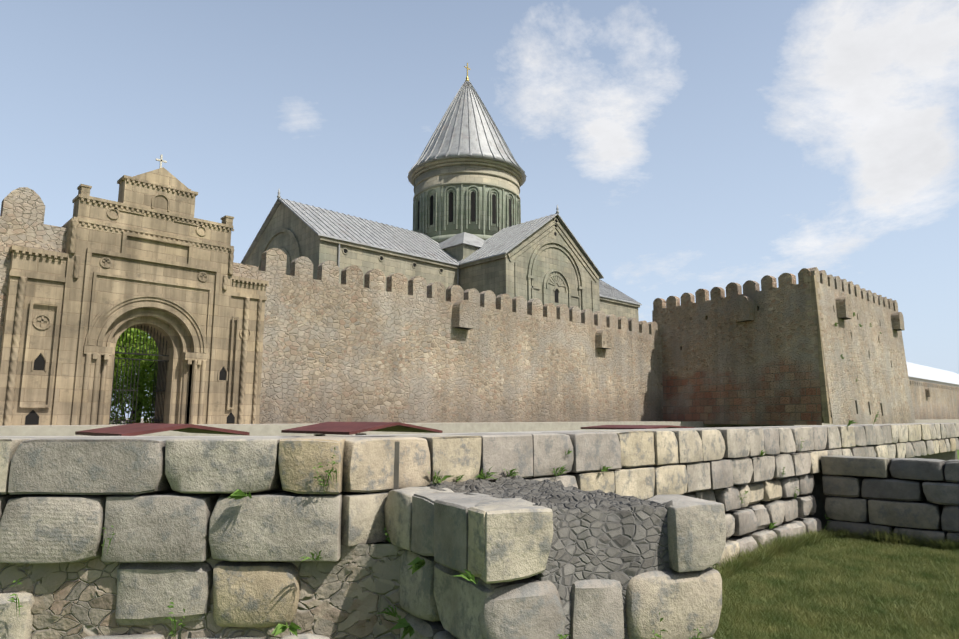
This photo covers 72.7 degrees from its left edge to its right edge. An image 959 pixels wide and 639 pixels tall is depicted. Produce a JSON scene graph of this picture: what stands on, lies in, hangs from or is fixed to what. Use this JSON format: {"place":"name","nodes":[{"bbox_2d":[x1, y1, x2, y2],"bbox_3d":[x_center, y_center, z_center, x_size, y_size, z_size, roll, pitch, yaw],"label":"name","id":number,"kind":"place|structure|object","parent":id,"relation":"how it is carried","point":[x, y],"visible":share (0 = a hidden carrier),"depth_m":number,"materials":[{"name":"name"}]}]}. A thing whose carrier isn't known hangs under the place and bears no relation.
{"place":"outdoors","nodes":[
{"label":"outdoors","id":0,"kind":"place"},
{"bbox_2d":[281,422,442,435],"bbox_3d":[-1.431,2.346,7.727,1.300,2.235,1.500,8,-12,-43],"label":"canopy","id":1,"kind":"object","parent":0,"point":[341,428],"visible":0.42,"depth_m":7.61,"materials":[{"name":"red fabric"}]},
{"bbox_2d":[277,189,558,284],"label":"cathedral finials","id":2,"kind":"object","parent":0,"point":[338,262],"visible":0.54,"depth_m":55.77,"materials":[{"name":"grey stone"}]},
{"bbox_2d":[0,418,958,435],"bbox_3d":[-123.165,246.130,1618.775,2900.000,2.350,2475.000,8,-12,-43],"label":"terrace","id":3,"kind":"structure","parent":0,"point":[252,429],"depth_m":32.04,"materials":[{"name":"stone"}]},
{"bbox_2d":[110,354,156,423],"bbox_3d":[-16.610,3.665,32.342,7.057,3.938,4.543,8,-12,-43],"label":"bush","id":4,"kind":"object","parent":3,"relation":"on","point":[146,408],"visible":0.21,"depth_m":31.24,"materials":[{"name":"green plant"}]},
{"bbox_2d":[0,167,268,425],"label":"gate portal","id":5,"kind":"object","parent":3,"relation":"on","point":[147,249],"visible":1,"depth_m":26.66,"materials":[{"name":"beige stone"}]},
{"bbox_2d":[31,350,227,380],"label":"gate niche frames","id":6,"kind":"structure","parent":5,"relation":"attached to","point":[46,361],"depth_m":24.11,"materials":[{"name":"beige stone"}]},
{"bbox_2d":[25,353,234,424],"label":"gate niches","id":7,"kind":"object","parent":5,"relation":"in","point":[32,417],"visible":0.94,"depth_m":24.00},
{"bbox_2d":[109,325,168,424],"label":"gate","id":8,"kind":"structure","parent":5,"relation":"in","point":[154,391],"depth_m":27.40,"materials":[{"name":"black metal"}]},
{"bbox_2d":[155,154,166,167],"bbox_3d":[-13.730,-6.715,28.091,0.440,0.800,0.200,8,-12,-43],"label":"cross","id":9,"kind":"object","parent":5,"relation":"on","point":[160,159],"visible":0.55,"depth_m":28.08,"materials":[{"name":"beige stone"}]},
{"bbox_2d":[114,328,157,422],"bbox_3d":[-17.512,2.026,33.432,6.730,6.766,6.147,-1,-9,5],"label":"tree","id":10,"kind":"object","parent":3,"relation":"on","point":[146,378],"visible":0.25,"depth_m":32.18,"materials":[{"name":"green plant"}]},
{"bbox_2d":[75,423,249,435],"bbox_3d":[-3.084,2.109,6.145,1.100,2.230,1.500,8,-12,-43],"label":"canopy","id":11,"kind":"object","parent":3,"relation":"on","point":[134,429],"visible":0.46,"depth_m":5.97,"materials":[{"name":"red fabric"}]},
{"bbox_2d":[245,202,639,320],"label":"cathedral walls","id":12,"kind":"structure","parent":3,"relation":"on","point":[547,262],"depth_m":58.19,"materials":[{"name":"beige stone"}]},
{"bbox_2d":[241,81,641,304],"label":"cathedral roofs","id":13,"kind":"structure","parent":12,"relation":"on","point":[466,126],"depth_m":63.45,"materials":[{"name":"silver metal"}]},
{"bbox_2d":[411,157,521,242],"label":"dome drum","id":14,"kind":"object","parent":13,"relation":"on","point":[477,197],"visible":0.75,"depth_m":66.35,"materials":[{"name":"beige stone"}]},
{"bbox_2d":[464,63,470,80],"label":"cross","id":15,"kind":"object","parent":13,"relation":"on","point":[467,78],"visible":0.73,"depth_m":73.83,"materials":[{"name":"gold metal"}]},
{"bbox_2d":[0,187,958,423],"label":"fortress wall","id":16,"kind":"structure","parent":3,"relation":"on","point":[350,348],"depth_m":37.46,"materials":[{"name":"beige stone"}]},
{"bbox_2d":[581,425,694,428],"bbox_3d":[2.993,3.059,12.158,1.700,2.150,1.400,8,-12,-43],"label":"canopy","id":17,"kind":"object","parent":3,"relation":"on","point":[630,426],"visible":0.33,"depth_m":11.91,"materials":[{"name":"red fabric"}]},
{"bbox_2d":[906,362,958,386],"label":"roof","id":18,"kind":"structure","parent":3,"relation":"on","point":[921,373],"depth_m":265.70,"materials":[{"name":"paint"}]},
{"bbox_2d":[0,0,958,417],"label":"sky","id":19,"kind":"structure","parent":0,"point":[686,146],"materials":[{"name":"blue"}]},
{"bbox_2d":[652,267,914,424],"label":"fortress tower","id":20,"kind":"structure","parent":0,"point":[770,353],"depth_m":48.61,"materials":[{"name":"beige stone"}]},
{"bbox_2d":[712,450,958,638],"bbox_3d":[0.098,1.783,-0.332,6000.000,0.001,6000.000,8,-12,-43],"label":"ground","id":21,"kind":"structure","parent":0,"point":[892,570],"depth_m":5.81,"materials":[{"name":"green plant"}]},
{"bbox_2d":[8,312,881,638],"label":"weeds","id":22,"kind":"object","parent":21,"relation":"on","point":[416,564],"visible":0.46,"depth_m":4.14,"materials":[{"name":"green plant"}]},
{"bbox_2d":[0,423,957,543],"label":"ruin wall","id":23,"kind":"structure","parent":21,"relation":"on","point":[950,455],"depth_m":5.44,"materials":[{"name":"beige stone"}]},
{"bbox_2d":[0,544,407,638],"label":"rubble masonry","id":24,"kind":"object","parent":23,"relation":"attached to","point":[350,592],"visible":0.42,"depth_m":4.28,"materials":[{"name":"beige stone"}]},
{"bbox_2d":[0,423,958,638],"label":"ruin wall blocks","id":25,"kind":"structure","parent":23,"relation":"attached to","point":[65,499],"depth_m":4.31,"materials":[{"name":"beige stone"}]},
{"bbox_2d":[424,475,673,638],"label":"rubble infill","id":26,"kind":"object","parent":21,"relation":"on","point":[601,534],"visible":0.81,"depth_m":3.67,"materials":[{"name":"grey stone"}]},
{"bbox_2d":[384,487,725,638],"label":"stone blocks","id":27,"kind":"structure","parent":26,"relation":"attached to","point":[499,548],"depth_m":3.61,"materials":[{"name":"beige stone"}]},
{"bbox_2d":[710,526,958,579],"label":"tall grass","id":28,"kind":"structure","parent":21,"relation":"on","point":[791,543],"depth_m":8.78,"materials":[{"name":"green plant"}]},
{"bbox_2d":[808,458,946,530],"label":"stone wall","id":29,"kind":"structure","parent":21,"relation":"on","point":[820,498],"depth_m":10.42,"materials":[{"name":"grey stone"}]},
{"bbox_2d":[821,455,958,546],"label":"ruin wall blocks","id":30,"kind":"structure","parent":29,"relation":"attached to","point":[874,499],"depth_m":9.47,"materials":[{"name":"grey stone"}]}
]}

